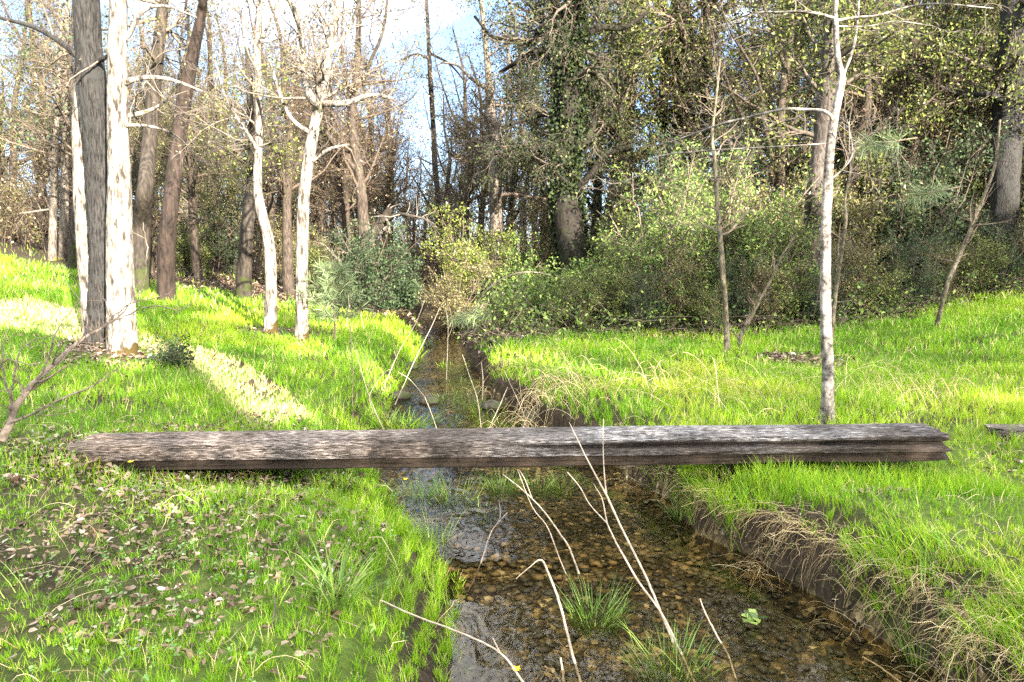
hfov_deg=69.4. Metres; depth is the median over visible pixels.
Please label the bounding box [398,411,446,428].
sedge tuft
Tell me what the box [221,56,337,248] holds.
evergreen oak
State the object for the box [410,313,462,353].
water
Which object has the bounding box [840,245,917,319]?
evergreen shrub
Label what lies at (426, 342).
sedge tuft
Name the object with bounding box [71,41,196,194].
evergreen oak
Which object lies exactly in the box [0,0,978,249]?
sky
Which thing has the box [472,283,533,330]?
bank shrub
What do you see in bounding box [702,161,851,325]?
thicket shrub
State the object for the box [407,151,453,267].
bare tree
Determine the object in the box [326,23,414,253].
bare tree
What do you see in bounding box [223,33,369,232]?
bare tree
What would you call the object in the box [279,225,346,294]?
evergreen shrub
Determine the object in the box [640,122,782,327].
thicket shrub
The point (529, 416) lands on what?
stream rock
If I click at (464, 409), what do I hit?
sedge tuft
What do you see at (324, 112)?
bare tree
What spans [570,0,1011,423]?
slender meadow tree
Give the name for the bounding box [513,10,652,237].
evergreen oak
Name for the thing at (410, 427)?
sedge tuft
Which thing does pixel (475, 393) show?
bare cane
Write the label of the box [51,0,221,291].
dark pine tree
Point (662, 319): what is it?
brushwood
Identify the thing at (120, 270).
pale trunk tree
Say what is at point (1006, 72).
broad grey tree
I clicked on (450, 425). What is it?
sedge tuft
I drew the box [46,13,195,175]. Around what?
bare tree
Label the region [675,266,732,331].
evergreen shrub
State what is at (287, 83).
bare tree
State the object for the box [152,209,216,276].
evergreen shrub
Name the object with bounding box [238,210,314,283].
evergreen shrub
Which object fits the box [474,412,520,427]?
sedge tuft
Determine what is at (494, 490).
sedge tuft
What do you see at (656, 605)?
dead cane
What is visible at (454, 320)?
pine bough
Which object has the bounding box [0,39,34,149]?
bare tree
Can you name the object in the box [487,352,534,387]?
sedge tuft
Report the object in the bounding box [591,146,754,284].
evergreen shrub
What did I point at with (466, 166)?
evergreen oak
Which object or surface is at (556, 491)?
sedge tuft
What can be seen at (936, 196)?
pine bough
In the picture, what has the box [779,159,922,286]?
evergreen shrub
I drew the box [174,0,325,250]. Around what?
bare tree
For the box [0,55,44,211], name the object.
evergreen oak
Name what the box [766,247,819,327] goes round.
evergreen shrub
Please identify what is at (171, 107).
evergreen oak
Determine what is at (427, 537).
sedge tuft
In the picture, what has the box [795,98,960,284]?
evergreen shrub
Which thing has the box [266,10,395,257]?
bare tree
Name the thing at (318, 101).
forked pale tree
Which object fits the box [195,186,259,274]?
evergreen shrub
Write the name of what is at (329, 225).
bare tree
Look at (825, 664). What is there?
gravel
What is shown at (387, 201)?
bare tree
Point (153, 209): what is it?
bare tree
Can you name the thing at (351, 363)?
bare cane
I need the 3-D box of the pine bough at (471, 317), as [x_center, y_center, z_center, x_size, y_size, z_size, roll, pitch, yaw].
[-0.591,-0.478,14.206,1.230,0.620,0.528,-4,8,-31]
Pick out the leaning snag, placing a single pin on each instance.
(386, 215)
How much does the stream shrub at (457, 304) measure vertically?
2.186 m
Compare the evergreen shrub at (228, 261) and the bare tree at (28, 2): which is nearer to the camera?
the evergreen shrub at (228, 261)
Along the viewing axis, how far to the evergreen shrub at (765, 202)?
16.94 m
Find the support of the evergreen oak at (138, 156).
on the ground at (428, 377)
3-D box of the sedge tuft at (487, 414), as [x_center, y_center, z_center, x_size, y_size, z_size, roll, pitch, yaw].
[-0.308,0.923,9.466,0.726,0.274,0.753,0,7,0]
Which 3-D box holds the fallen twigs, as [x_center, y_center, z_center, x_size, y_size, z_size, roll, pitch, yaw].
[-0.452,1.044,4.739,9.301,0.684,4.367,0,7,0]
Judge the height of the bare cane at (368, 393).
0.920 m
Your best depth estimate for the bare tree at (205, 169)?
26.77 m
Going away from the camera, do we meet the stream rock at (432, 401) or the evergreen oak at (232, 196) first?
the stream rock at (432, 401)
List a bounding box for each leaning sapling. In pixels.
[819,129,874,341]
[933,120,1014,327]
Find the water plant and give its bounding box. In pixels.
[741,609,768,624]
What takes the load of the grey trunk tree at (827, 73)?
on the ground at (428, 377)
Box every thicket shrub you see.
[588,136,726,326]
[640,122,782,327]
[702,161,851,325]
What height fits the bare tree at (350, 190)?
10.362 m
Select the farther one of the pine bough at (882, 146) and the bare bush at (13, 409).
the pine bough at (882, 146)
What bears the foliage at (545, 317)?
on the ground at (428, 377)
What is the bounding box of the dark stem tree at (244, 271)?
[188,39,326,299]
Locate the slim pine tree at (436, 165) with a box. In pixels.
[380,0,482,283]
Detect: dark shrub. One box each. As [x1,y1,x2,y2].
[320,213,424,315]
[366,253,428,313]
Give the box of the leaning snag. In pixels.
[313,193,439,303]
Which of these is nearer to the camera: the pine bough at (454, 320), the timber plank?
the timber plank
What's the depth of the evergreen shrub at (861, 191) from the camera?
21.06 m
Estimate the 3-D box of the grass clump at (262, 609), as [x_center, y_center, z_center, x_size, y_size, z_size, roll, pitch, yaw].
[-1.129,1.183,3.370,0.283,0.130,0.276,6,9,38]
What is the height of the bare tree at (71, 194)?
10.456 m
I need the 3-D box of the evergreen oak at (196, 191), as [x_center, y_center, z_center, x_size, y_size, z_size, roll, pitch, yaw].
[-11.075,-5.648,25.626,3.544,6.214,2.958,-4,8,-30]
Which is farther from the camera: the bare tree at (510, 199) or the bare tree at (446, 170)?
the bare tree at (446, 170)
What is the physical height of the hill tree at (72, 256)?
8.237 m
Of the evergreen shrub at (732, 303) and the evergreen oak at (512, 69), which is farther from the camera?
the evergreen oak at (512, 69)
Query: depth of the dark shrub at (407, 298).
18.78 m
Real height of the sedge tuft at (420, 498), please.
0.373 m
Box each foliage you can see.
[0,55,898,287]
[451,242,1023,344]
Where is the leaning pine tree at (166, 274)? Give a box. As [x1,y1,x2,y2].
[156,0,207,300]
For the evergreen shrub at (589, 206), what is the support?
on the ground at (428, 377)
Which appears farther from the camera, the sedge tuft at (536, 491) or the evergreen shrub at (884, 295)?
the evergreen shrub at (884, 295)
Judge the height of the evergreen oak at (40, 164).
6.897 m
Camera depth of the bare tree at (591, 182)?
43.62 m
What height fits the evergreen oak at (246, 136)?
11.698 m
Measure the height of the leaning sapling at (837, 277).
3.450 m
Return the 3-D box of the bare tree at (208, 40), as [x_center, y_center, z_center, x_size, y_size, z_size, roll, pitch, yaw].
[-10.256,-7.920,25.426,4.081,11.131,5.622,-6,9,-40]
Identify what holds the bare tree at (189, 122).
on the ground at (428, 377)
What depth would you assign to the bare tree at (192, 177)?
19.72 m
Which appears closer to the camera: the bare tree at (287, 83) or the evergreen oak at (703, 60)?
the evergreen oak at (703, 60)
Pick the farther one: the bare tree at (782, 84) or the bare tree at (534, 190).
the bare tree at (534, 190)
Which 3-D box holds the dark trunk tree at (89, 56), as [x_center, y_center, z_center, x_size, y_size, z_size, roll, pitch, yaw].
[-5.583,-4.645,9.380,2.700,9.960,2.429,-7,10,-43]
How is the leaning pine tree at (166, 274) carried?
on the ground at (428, 377)
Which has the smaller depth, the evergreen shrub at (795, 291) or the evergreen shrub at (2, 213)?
the evergreen shrub at (795, 291)
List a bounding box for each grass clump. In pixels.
[0,541,115,613]
[243,579,290,613]
[280,535,407,614]
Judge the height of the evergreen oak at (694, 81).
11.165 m
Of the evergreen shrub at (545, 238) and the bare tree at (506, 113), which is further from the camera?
the bare tree at (506, 113)
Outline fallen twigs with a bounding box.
[0,404,1023,681]
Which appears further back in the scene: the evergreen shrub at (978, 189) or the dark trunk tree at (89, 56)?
the evergreen shrub at (978, 189)
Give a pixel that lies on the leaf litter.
(122, 489)
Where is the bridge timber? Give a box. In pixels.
[67,423,952,470]
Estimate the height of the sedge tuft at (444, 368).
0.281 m
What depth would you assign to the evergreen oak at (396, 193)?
43.54 m
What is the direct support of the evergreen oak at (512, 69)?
on the ground at (428, 377)
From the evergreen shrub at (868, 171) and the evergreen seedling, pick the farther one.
the evergreen shrub at (868, 171)
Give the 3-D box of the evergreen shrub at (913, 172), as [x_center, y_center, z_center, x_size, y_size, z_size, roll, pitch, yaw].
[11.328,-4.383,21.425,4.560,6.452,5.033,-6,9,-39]
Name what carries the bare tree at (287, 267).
on the ground at (428, 377)
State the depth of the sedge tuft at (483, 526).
5.83 m
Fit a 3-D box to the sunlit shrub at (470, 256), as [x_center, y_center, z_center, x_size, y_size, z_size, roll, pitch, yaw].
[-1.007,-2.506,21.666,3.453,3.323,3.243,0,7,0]
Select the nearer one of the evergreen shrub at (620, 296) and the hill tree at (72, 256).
the evergreen shrub at (620, 296)
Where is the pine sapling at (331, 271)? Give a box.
[292,247,372,341]
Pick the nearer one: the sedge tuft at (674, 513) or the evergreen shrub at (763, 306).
the sedge tuft at (674, 513)
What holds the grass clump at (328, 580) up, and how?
on the ground at (428, 377)
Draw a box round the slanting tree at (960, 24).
[849,0,999,243]
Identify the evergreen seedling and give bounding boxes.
[143,331,199,368]
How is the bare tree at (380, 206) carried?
on the ground at (428, 377)
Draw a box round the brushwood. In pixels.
[453,249,1023,342]
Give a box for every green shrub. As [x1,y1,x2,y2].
[488,247,616,325]
[561,257,631,321]
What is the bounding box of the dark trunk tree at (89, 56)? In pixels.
[0,0,193,344]
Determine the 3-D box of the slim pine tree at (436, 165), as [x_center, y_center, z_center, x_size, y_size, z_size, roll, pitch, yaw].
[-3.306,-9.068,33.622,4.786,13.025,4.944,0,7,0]
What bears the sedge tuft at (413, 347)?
on the ground at (428, 377)
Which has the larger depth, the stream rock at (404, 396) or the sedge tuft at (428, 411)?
the stream rock at (404, 396)
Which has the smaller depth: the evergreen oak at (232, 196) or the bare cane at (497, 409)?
the bare cane at (497, 409)
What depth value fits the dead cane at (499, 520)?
4.96 m
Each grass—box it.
[0,243,1023,681]
[0,321,1023,681]
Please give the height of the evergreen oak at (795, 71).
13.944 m
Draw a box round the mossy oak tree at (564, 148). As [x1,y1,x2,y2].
[449,0,655,296]
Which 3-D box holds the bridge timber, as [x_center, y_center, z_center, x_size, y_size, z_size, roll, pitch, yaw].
[-0.004,0.819,5.712,6.672,0.234,0.382,-1,7,0]
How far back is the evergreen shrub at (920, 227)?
16.46 m
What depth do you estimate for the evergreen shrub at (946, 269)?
15.62 m
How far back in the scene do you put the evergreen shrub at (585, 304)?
14.34 m
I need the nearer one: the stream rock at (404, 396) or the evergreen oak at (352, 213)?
the stream rock at (404, 396)
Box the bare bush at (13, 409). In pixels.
[0,222,223,441]
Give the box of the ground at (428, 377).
[0,233,1023,681]
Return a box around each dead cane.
[381,600,523,681]
[467,502,507,591]
[503,470,584,587]
[516,559,581,681]
[560,658,564,681]
[567,472,695,681]
[569,419,688,678]
[700,599,736,679]
[862,656,900,681]
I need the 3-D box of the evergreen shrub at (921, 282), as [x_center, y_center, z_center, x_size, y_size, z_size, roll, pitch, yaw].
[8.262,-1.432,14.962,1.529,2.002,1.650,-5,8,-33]
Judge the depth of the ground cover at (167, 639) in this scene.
3.59 m
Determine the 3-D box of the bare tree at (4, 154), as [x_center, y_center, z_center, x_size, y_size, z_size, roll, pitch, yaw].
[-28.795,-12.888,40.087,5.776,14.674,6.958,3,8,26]
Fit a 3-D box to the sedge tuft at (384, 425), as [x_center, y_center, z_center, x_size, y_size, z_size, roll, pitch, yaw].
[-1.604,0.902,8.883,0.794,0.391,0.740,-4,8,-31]
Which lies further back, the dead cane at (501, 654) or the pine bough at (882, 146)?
the pine bough at (882, 146)
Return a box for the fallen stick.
[270,595,279,628]
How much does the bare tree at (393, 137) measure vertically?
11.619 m
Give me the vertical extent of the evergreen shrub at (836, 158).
6.048 m
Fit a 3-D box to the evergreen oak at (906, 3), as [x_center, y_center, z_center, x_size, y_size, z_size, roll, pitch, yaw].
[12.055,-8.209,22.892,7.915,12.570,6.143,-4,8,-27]
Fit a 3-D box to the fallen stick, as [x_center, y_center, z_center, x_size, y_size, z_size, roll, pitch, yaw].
[-1.043,1.266,3.139,0.055,0.168,0.486,0,7,-3]
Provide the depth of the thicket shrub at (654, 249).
14.53 m
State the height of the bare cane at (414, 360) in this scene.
1.280 m
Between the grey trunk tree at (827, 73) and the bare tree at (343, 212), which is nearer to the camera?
the grey trunk tree at (827, 73)
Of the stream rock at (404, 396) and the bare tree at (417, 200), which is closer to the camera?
the stream rock at (404, 396)
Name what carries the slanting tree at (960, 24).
on the ground at (428, 377)
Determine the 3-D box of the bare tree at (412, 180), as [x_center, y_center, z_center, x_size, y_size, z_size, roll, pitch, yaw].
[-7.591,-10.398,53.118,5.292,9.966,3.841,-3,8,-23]
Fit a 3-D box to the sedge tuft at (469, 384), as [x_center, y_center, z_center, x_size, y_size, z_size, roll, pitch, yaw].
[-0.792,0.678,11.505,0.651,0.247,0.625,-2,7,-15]
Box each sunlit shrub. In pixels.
[417,197,534,302]
[461,226,550,306]
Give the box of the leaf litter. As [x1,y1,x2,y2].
[0,261,1023,679]
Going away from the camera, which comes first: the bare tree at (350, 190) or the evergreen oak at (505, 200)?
the bare tree at (350, 190)
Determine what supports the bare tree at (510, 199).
on the ground at (428, 377)
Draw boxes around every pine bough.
[444,308,480,329]
[455,304,507,326]
[844,122,917,163]
[897,176,962,211]
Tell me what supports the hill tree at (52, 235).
on the ground at (428, 377)
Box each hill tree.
[0,0,107,260]
[0,0,167,269]
[4,0,108,259]
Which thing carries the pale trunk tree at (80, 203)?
on the ground at (428, 377)
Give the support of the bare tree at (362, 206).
on the ground at (428, 377)
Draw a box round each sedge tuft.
[353,400,410,428]
[363,405,431,429]
[379,355,413,385]
[385,468,446,508]
[389,335,427,361]
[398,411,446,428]
[405,503,476,553]
[408,468,488,518]
[414,336,436,347]
[425,403,447,413]
[432,390,464,406]
[436,359,471,373]
[441,415,460,428]
[445,377,476,391]
[451,398,490,415]
[457,415,503,427]
[461,405,508,423]
[461,500,502,532]
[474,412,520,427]
[476,468,534,501]
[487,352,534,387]
[516,468,558,501]
[535,468,584,500]
[545,572,640,641]
[613,609,738,681]
[653,466,703,522]
[847,538,1009,675]
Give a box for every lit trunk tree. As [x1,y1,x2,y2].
[413,0,552,295]
[482,70,552,270]
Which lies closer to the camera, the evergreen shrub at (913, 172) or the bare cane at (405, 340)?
the bare cane at (405, 340)
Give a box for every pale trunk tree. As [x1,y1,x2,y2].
[72,39,88,335]
[105,0,262,355]
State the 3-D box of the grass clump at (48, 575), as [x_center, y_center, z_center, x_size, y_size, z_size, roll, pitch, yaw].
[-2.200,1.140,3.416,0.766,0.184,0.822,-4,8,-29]
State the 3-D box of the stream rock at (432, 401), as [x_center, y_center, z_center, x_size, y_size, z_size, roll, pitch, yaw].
[-1.127,0.824,10.029,0.274,0.140,0.224,0,7,0]
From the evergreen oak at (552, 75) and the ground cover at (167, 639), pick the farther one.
the evergreen oak at (552, 75)
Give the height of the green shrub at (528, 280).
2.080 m
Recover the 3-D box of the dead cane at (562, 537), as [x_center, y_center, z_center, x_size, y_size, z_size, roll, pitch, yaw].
[0.239,1.272,4.695,0.627,0.943,0.085,1,7,10]
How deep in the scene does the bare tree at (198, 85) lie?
34.73 m
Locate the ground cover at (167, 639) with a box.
[0,412,409,681]
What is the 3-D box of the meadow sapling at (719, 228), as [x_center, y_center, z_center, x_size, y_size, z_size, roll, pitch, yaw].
[3.039,-1.982,11.017,1.356,4.571,1.168,5,9,37]
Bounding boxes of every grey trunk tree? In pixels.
[547,0,708,289]
[733,0,929,319]
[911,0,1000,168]
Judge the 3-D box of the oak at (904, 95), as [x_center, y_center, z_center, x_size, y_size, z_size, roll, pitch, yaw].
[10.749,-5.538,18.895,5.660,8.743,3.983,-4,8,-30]
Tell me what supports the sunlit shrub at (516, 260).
on the ground at (428, 377)
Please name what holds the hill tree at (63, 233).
on the ground at (428, 377)
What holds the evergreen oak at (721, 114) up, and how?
on the ground at (428, 377)
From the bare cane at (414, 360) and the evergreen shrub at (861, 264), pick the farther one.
the evergreen shrub at (861, 264)
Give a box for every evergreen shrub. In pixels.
[0,174,36,242]
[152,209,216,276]
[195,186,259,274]
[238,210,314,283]
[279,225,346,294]
[514,193,591,291]
[544,264,602,330]
[580,252,639,330]
[583,165,650,269]
[584,173,671,292]
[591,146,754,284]
[622,112,794,297]
[622,263,680,331]
[635,243,708,332]
[657,132,808,233]
[669,154,810,284]
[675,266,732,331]
[702,245,764,329]
[718,91,855,247]
[730,249,807,329]
[743,165,874,284]
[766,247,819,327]
[772,103,899,262]
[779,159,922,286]
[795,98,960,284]
[799,261,858,326]
[814,229,896,318]
[836,110,974,233]
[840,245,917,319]
[851,104,1023,257]
[851,105,1022,294]
[875,221,956,312]
[909,127,1023,279]
[909,239,975,302]
[937,218,1015,296]
[940,134,1023,262]
[967,212,1023,292]
[994,199,1023,289]
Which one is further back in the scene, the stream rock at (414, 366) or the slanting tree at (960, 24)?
the slanting tree at (960, 24)
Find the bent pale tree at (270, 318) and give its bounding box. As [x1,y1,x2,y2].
[151,0,330,334]
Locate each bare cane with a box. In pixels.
[348,295,352,421]
[356,350,383,429]
[364,346,391,428]
[385,300,424,382]
[395,308,439,403]
[445,307,447,379]
[462,355,480,426]
[481,362,483,399]
[489,387,507,427]
[505,373,527,423]
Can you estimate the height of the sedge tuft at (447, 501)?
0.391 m
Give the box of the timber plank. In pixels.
[984,424,1023,439]
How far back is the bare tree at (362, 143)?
37.32 m
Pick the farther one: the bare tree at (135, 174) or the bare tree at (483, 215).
the bare tree at (483, 215)
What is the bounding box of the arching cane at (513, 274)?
[472,271,575,311]
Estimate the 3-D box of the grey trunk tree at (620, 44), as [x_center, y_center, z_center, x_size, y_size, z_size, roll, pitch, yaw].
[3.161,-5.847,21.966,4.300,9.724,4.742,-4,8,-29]
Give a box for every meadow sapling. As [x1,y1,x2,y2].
[668,49,767,351]
[730,234,802,347]
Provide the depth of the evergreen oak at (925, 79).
19.63 m
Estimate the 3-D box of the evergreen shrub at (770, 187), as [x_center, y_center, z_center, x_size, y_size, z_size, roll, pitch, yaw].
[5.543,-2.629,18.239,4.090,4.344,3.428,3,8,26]
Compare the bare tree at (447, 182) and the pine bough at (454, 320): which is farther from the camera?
the bare tree at (447, 182)
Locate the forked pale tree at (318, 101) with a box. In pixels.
[214,0,444,343]
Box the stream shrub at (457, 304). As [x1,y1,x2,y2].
[413,255,504,332]
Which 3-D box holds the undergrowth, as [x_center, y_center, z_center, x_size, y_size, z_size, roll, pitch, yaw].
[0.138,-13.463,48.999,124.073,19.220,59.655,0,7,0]
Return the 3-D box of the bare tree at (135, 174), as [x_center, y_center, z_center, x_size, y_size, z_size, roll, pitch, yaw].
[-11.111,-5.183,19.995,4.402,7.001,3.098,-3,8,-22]
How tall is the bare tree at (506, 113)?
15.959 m
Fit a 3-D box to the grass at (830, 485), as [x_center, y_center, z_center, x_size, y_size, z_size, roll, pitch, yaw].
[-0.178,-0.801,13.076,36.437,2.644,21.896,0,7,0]
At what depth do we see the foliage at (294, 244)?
26.48 m
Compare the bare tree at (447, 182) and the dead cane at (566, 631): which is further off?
the bare tree at (447, 182)
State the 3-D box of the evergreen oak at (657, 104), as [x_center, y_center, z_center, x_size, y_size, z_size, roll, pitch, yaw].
[5.265,-8.814,24.977,6.454,14.901,7.732,-4,8,-32]
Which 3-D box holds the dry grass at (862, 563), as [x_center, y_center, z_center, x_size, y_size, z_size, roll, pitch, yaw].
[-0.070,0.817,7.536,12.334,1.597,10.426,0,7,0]
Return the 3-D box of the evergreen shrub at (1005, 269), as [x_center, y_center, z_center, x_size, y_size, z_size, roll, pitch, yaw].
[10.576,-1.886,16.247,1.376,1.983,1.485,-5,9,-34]
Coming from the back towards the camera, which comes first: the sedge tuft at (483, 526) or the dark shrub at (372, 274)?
the dark shrub at (372, 274)
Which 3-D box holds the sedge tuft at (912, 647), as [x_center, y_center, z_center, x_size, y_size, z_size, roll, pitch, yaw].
[2.061,1.307,3.669,0.535,0.748,0.633,-3,8,-26]
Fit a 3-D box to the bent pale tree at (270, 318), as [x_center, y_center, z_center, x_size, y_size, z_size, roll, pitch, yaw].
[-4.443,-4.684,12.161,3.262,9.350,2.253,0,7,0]
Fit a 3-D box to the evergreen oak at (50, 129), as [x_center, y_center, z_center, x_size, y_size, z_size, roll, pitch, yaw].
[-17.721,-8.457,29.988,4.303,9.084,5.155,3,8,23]
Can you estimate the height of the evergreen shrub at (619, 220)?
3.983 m
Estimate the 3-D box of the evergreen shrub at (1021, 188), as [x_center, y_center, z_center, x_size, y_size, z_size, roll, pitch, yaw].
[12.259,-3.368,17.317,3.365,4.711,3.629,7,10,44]
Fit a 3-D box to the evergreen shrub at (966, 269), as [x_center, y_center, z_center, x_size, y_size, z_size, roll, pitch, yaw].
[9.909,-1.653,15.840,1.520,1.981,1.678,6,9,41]
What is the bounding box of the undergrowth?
[0,72,906,298]
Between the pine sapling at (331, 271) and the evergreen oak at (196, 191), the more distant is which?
the evergreen oak at (196, 191)
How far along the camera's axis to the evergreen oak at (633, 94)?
22.54 m
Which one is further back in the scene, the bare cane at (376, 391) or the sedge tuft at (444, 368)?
the sedge tuft at (444, 368)
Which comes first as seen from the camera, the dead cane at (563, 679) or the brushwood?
the dead cane at (563, 679)
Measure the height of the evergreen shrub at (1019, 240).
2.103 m
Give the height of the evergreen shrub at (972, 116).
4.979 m
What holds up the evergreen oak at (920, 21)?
on the ground at (428, 377)
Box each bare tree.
[0,0,63,235]
[0,0,72,226]
[0,0,73,240]
[0,1,185,273]
[0,13,31,185]
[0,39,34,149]
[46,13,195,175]
[102,0,178,100]
[103,13,204,252]
[127,0,192,132]
[128,0,247,280]
[128,13,247,227]
[157,55,247,263]
[161,0,266,268]
[161,64,224,203]
[168,1,277,230]
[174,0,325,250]
[193,0,361,294]
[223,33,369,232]
[230,0,463,282]
[242,8,314,256]
[263,1,403,246]
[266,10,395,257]
[268,27,365,222]
[287,46,400,292]
[296,165,350,257]
[303,0,414,223]
[319,43,392,245]
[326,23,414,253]
[351,61,439,271]
[359,46,422,260]
[380,75,483,285]
[394,126,434,243]
[394,150,450,269]
[405,11,516,291]
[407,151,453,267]
[425,40,520,250]
[425,105,486,259]
[442,85,522,219]
[458,63,549,288]
[474,8,549,228]
[502,36,590,267]
[547,107,646,220]
[665,0,884,209]
[782,0,976,252]
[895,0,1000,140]
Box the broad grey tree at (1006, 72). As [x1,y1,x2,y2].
[885,0,1023,289]
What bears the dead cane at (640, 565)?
on the ground at (428, 377)
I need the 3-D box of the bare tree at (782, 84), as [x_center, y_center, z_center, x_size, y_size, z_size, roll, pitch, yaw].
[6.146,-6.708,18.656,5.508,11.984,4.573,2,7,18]
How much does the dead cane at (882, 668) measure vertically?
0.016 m
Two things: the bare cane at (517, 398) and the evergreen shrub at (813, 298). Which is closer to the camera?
the bare cane at (517, 398)
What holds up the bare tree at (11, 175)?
on the ground at (428, 377)
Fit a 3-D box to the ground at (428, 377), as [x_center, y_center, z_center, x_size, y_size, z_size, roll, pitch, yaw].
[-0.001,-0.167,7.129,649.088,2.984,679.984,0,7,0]
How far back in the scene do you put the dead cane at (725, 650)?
3.88 m
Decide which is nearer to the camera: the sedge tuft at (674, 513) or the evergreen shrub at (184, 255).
the sedge tuft at (674, 513)
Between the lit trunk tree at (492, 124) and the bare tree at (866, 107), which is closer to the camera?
the bare tree at (866, 107)
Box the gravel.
[375,392,914,681]
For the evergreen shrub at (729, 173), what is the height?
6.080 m
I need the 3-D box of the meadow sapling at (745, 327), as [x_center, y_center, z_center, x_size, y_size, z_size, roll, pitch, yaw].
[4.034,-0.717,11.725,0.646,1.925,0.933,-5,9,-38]
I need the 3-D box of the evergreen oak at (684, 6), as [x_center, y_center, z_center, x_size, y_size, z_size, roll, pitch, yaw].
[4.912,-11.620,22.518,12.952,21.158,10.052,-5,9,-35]
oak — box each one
[0,51,72,243]
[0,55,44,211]
[5,15,131,196]
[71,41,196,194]
[127,54,202,261]
[137,86,236,229]
[139,55,203,239]
[159,59,244,227]
[195,121,266,272]
[209,42,297,249]
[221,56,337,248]
[263,36,366,236]
[318,137,398,247]
[366,117,420,240]
[425,110,488,242]
[434,0,613,249]
[456,0,649,285]
[464,88,537,246]
[492,0,741,252]
[509,0,814,200]
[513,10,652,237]
[587,2,789,208]
[595,0,788,188]
[635,0,779,217]
[637,0,896,217]
[666,0,882,196]
[711,0,840,196]
[725,0,940,183]
[729,0,976,205]
[800,0,981,169]
[819,0,997,200]
[838,0,991,214]
[882,0,995,140]
[886,0,1023,192]
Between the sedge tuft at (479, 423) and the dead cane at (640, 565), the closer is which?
the dead cane at (640, 565)
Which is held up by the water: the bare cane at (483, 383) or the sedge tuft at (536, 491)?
the bare cane at (483, 383)
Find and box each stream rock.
[389,391,410,401]
[403,361,417,370]
[418,396,438,406]
[479,400,504,412]
[519,411,536,426]
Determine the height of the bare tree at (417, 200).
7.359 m
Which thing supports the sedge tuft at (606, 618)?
on the ground at (428, 377)
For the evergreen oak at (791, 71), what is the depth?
19.87 m
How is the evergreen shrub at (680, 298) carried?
on the ground at (428, 377)
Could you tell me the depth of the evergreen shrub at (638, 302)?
14.01 m
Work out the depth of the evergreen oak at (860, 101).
22.68 m
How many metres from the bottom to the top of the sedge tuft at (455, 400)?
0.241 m
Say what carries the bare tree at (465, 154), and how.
on the ground at (428, 377)
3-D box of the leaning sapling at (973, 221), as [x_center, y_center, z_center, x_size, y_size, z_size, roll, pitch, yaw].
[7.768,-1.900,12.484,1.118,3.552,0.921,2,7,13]
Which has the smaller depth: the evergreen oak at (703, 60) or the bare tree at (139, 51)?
the evergreen oak at (703, 60)
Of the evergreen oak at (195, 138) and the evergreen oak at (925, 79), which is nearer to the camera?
the evergreen oak at (925, 79)
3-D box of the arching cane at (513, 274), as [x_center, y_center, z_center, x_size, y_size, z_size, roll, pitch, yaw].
[0.318,-0.979,14.677,2.237,0.795,0.132,-1,7,-9]
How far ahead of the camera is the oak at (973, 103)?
18.07 m
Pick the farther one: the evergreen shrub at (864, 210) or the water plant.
the evergreen shrub at (864, 210)
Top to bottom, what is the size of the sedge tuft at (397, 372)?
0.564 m
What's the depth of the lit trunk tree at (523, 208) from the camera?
27.36 m
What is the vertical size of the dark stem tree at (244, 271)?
6.328 m
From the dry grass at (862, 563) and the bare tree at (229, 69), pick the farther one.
the bare tree at (229, 69)
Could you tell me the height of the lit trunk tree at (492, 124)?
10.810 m
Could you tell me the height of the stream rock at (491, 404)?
0.178 m
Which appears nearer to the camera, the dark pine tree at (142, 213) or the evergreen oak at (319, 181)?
the dark pine tree at (142, 213)
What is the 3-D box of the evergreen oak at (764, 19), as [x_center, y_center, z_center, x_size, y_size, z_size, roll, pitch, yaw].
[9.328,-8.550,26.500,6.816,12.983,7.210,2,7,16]
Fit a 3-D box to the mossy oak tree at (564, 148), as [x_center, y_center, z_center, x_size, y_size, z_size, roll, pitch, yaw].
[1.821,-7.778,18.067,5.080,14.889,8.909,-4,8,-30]
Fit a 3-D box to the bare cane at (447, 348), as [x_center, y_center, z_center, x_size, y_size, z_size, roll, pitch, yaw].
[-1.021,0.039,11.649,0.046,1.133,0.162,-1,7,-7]
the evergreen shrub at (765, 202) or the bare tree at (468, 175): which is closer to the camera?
the evergreen shrub at (765, 202)

